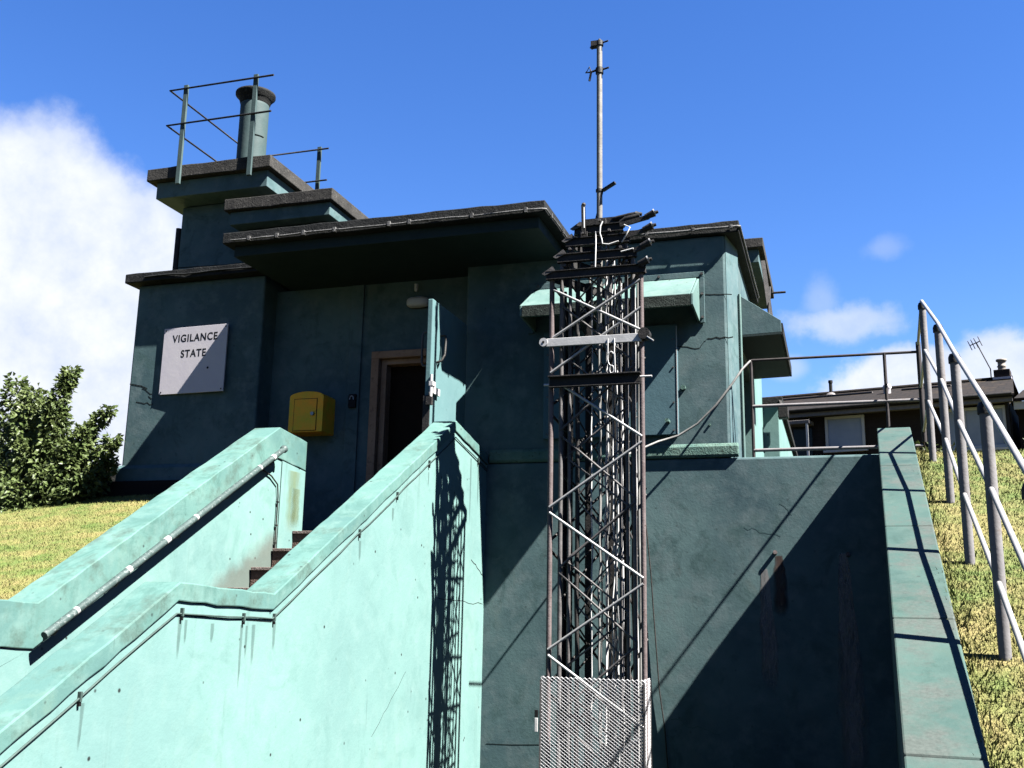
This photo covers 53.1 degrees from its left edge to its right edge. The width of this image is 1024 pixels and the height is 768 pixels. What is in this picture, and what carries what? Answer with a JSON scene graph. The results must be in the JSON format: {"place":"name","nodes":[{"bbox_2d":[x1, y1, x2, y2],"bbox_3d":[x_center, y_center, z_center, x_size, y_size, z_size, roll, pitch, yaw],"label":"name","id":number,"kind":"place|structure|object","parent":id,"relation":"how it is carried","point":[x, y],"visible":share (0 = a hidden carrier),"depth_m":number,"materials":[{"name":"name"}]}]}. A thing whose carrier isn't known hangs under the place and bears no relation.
{"place":"outdoors","nodes":[
{"label":"outdoors","id":0,"kind":"place"},
{"bbox_2d":[0,494,158,599],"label":"lawn","id":1,"kind":"structure","parent":0,"point":[98,531],"depth_m":8.77,"materials":[{"name":"plant"}]},
{"bbox_2d":[0,372,30,468],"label":"shrub","id":2,"kind":"object","parent":1,"relation":"on","point":[9,384],"visible":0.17,"depth_m":11.49,"materials":[{"name":"green plant"}]},
{"bbox_2d":[0,364,123,512],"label":"shrub","id":3,"kind":"object","parent":1,"relation":"on","point":[47,460],"visible":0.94,"depth_m":10.50,"materials":[{"name":"green plant"}]},
{"bbox_2d":[0,0,1023,465],"label":"sky","id":4,"kind":"structure","parent":0,"point":[874,149],"materials":[{"name":"blue"}]},
{"bbox_2d":[539,39,658,767],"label":"lattice tower","id":5,"kind":"structure","parent":0,"point":[617,379],"depth_m":7.78,"materials":[{"name":"metal"}]},
{"bbox_2d":[534,710,537,731],"bbox_3d":[0.174,2.417,7.349,0.024,0.150,0.017,-3,-13,17],"label":"padlock","id":6,"kind":"object","parent":5,"relation":"hanging from","point":[536,721],"visible":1,"depth_m":7.34,"materials":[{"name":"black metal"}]},
{"bbox_2d":[916,447,1023,767],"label":"grass bank","id":7,"kind":"structure","parent":0,"point":[1007,669],"depth_m":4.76,"materials":[{"name":"plant"}]},
{"bbox_2d":[772,358,1020,455],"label":"terraced house","id":8,"kind":"structure","parent":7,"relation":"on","point":[837,425],"depth_m":27.06,"materials":[{"name":"grey brick"}]},
{"bbox_2d":[823,414,868,452],"bbox_3d":[8.836,1.322,27.174,1.140,0.970,0.150,-6,-14,30],"label":"window","id":9,"kind":"structure","parent":8,"relation":"in","point":[849,430],"depth_m":27.19,"materials":[{"name":"glass"}]},
{"bbox_2d":[948,405,1008,451],"bbox_3d":[11.575,1.125,25.572,1.540,1.110,0.150,-6,-14,30],"label":"window","id":10,"kind":"structure","parent":8,"relation":"in","point":[971,419],"depth_m":25.58,"materials":[{"name":"glass"}]},
{"bbox_2d":[967,337,991,376],"bbox_3d":[13.182,-0.702,28.882,0.556,1.324,0.036,-6,-14,30],"label":"tv aerial","id":11,"kind":"object","parent":8,"relation":"attached to","point":[980,351],"visible":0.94,"depth_m":28.94,"materials":[{"name":"metal"}]},
{"bbox_2d":[914,441,966,452],"bbox_3d":[3.620,0.668,8.932,0.530,0.431,0.547,11,-16,-39],"label":"weed tuft","id":12,"kind":"object","parent":7,"relation":"on","point":[924,447],"visible":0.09,"depth_m":8.88,"materials":[{"name":"green plant"}]},
{"bbox_2d":[917,300,1023,662],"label":"slope railing","id":13,"kind":"object","parent":7,"relation":"on","point":[996,515],"visible":0.92,"depth_m":5.01,"materials":[{"name":"metal"}]},
{"bbox_2d":[1013,390,1023,449],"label":"terraced house","id":14,"kind":"structure","parent":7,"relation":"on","point":[1019,403],"depth_m":25.33,"materials":[{"name":"brown brick"}]},
{"label":"ground","id":15,"kind":"structure","parent":0,"visible":0},
{"bbox_2d":[480,454,897,767],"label":"retaining wall","id":16,"kind":"structure","parent":15,"relation":"on","point":[771,603],"depth_m":8.63,"materials":[{"name":"green paint"}]},
{"bbox_2d":[646,524,668,767],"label":"wall cable","id":17,"kind":"object","parent":16,"relation":"attached to","point":[656,648],"depth_m":8.72,"materials":[{"name":"metal"}]},
{"bbox_2d":[749,342,926,456],"bbox_3d":[2.780,0.145,8.804,1.424,0.960,0.040,-3,-13,17],"label":"terrace railing","id":18,"kind":"object","parent":16,"relation":"on","point":[887,400],"visible":0.89,"depth_m":8.75,"materials":[{"name":"grey metal"}]},
{"bbox_2d":[629,360,750,454],"bbox_3d":[1.494,0.215,8.900,1.230,0.937,0.323,5,-13,-18],"label":"hanging cable","id":19,"kind":"object","parent":18,"relation":"hanging from","point":[713,407],"visible":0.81,"depth_m":8.93,"materials":[{"name":"grey rubber"}]},
{"bbox_2d":[877,427,989,767],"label":"wing wall","id":20,"kind":"structure","parent":15,"relation":"on","point":[937,721],"depth_m":4.29,"materials":[{"name":"green paint"}]},
{"label":"terrace","id":21,"kind":"structure","parent":0,"visible":0},
{"bbox_2d":[83,85,797,530],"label":"bunker building","id":22,"kind":"structure","parent":21,"relation":"on","point":[293,281],"depth_m":10.30,"materials":[{"name":"green paint"}]},
{"bbox_2d":[159,324,228,394],"bbox_3d":[-3.346,-0.257,10.757,0.800,0.720,0.021,-3,-13,20],"label":"sign","id":23,"kind":"object","parent":22,"relation":"attached to","point":[194,359],"visible":1,"depth_m":10.75,"materials":[{"name":"white metal"}]},
{"bbox_2d":[166,74,328,189],"bbox_3d":[-3.128,-2.757,12.772,1.400,1.250,1.977,-3,-13,17],"label":"roof railing","id":24,"kind":"object","parent":22,"relation":"attached to","point":[185,105],"visible":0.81,"depth_m":11.97,"materials":[{"name":"metal"}]},
{"bbox_2d":[288,391,334,436],"bbox_3d":[-2.033,0.299,10.372,0.380,0.415,0.289,-3,-13,17],"label":"wall box","id":25,"kind":"object","parent":22,"relation":"attached to","point":[311,413],"visible":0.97,"depth_m":10.27,"materials":[{"name":"yellow paint"}]},
{"bbox_2d":[293,399,316,430],"bbox_3d":[-2.077,0.304,10.245,0.248,0.318,0.027,-3,-13,17],"label":"door","id":26,"kind":"structure","parent":25,"relation":"in","point":[304,409],"depth_m":10.25,"materials":[{"name":"yellow paint"}]},
{"bbox_2d":[348,394,356,407],"bbox_3d":[-1.620,0.172,10.374,0.080,0.140,0.040,-3,-13,17],"label":"key lock","id":27,"kind":"object","parent":22,"relation":"attached to","point":[352,398],"visible":1,"depth_m":10.36,"materials":[{"name":"black metal"}]},
{"bbox_2d":[387,366,425,463],"bbox_3d":[-0.901,0.628,10.295,0.975,1.880,0.040,-3,-13,17],"label":"inner door","id":28,"kind":"structure","parent":22,"relation":"in","point":[407,390],"depth_m":10.42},
{"bbox_2d":[414,284,417,291],"bbox_3d":[-0.974,-0.976,10.409,0.040,0.080,0.040,-3,-13,17],"label":"soffit sensor","id":29,"kind":"object","parent":22,"relation":"attached to","point":[415,287],"visible":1,"depth_m":10.40,"materials":[{"name":"grey plastic"}]},
{"bbox_2d":[407,297,428,308],"bbox_3d":[-0.957,-0.830,10.373,0.250,0.110,0.106,-3,-13,17],"label":"bulkhead light","id":30,"kind":"object","parent":22,"relation":"attached to","point":[417,302],"visible":0.91,"depth_m":10.33,"materials":[{"name":"metal"}]},
{"bbox_2d":[421,299,466,432],"bbox_3d":[-0.619,0.333,9.197,0.202,2.040,0.940,-3,-13,17],"label":"blast door","id":31,"kind":"structure","parent":22,"relation":"in","point":[445,378],"depth_m":9.18,"materials":[{"name":"paint"}]},
{"bbox_2d":[761,260,785,314],"bbox_3d":[2.859,-0.982,11.341,0.276,1.368,1.638,-3,-13,17],"label":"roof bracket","id":32,"kind":"object","parent":22,"relation":"attached to","point":[767,288],"visible":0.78,"depth_m":11.85,"materials":[{"name":"metal"}]},
{"bbox_2d":[778,400,788,419],"bbox_3d":[3.259,0.297,12.300,0.120,0.247,0.181,-3,-13,17],"label":"floodlight","id":33,"kind":"object","parent":22,"relation":"attached to","point":[783,413],"visible":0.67,"depth_m":12.21,"materials":[{"name":"metal"}]},
{"label":"driveway","id":34,"kind":"structure","parent":0,"visible":0},
{"bbox_2d":[0,427,306,695],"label":"stair parapet","id":35,"kind":"structure","parent":34,"relation":"on","point":[228,542],"depth_m":7.62,"materials":[{"name":"green paint"}]},
{"bbox_2d":[41,445,287,638],"bbox_3d":[-2.395,1.023,7.459,0.135,1.561,2.652,-3,-13,17],"label":"handrail","id":36,"kind":"object","parent":35,"relation":"attached to","point":[57,625],"visible":1,"depth_m":7.05,"materials":[{"name":"metal"}]},
{"bbox_2d":[262,469,279,547],"bbox_3d":[-2.068,1.060,8.700,0.019,0.656,0.313,-3,-13,17],"label":"drop cable","id":37,"kind":"object","parent":35,"relation":"attached to","point":[276,525],"visible":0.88,"depth_m":8.81,"materials":[{"name":"metal"}]},
{"bbox_2d":[0,421,488,767],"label":"stair parapet","id":38,"kind":"structure","parent":34,"relation":"on","point":[365,650],"depth_m":6.31,"materials":[{"name":"green paint"}]},
{"bbox_2d":[0,437,487,767],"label":"clipped cable","id":39,"kind":"object","parent":38,"relation":"attached to","point":[81,694],"visible":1,"depth_m":5.22,"materials":[{"name":"teal rubber"}]},
{"bbox_2d":[228,531,311,589],"bbox_3d":[-2.377,1.987,7.029,2.320,2.224,6.000,-3,-13,17],"label":"stair","id":40,"kind":"object","parent":34,"relation":"on","point":[258,573],"visible":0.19,"depth_m":8.71,"materials":[{"name":"brown concrete"}]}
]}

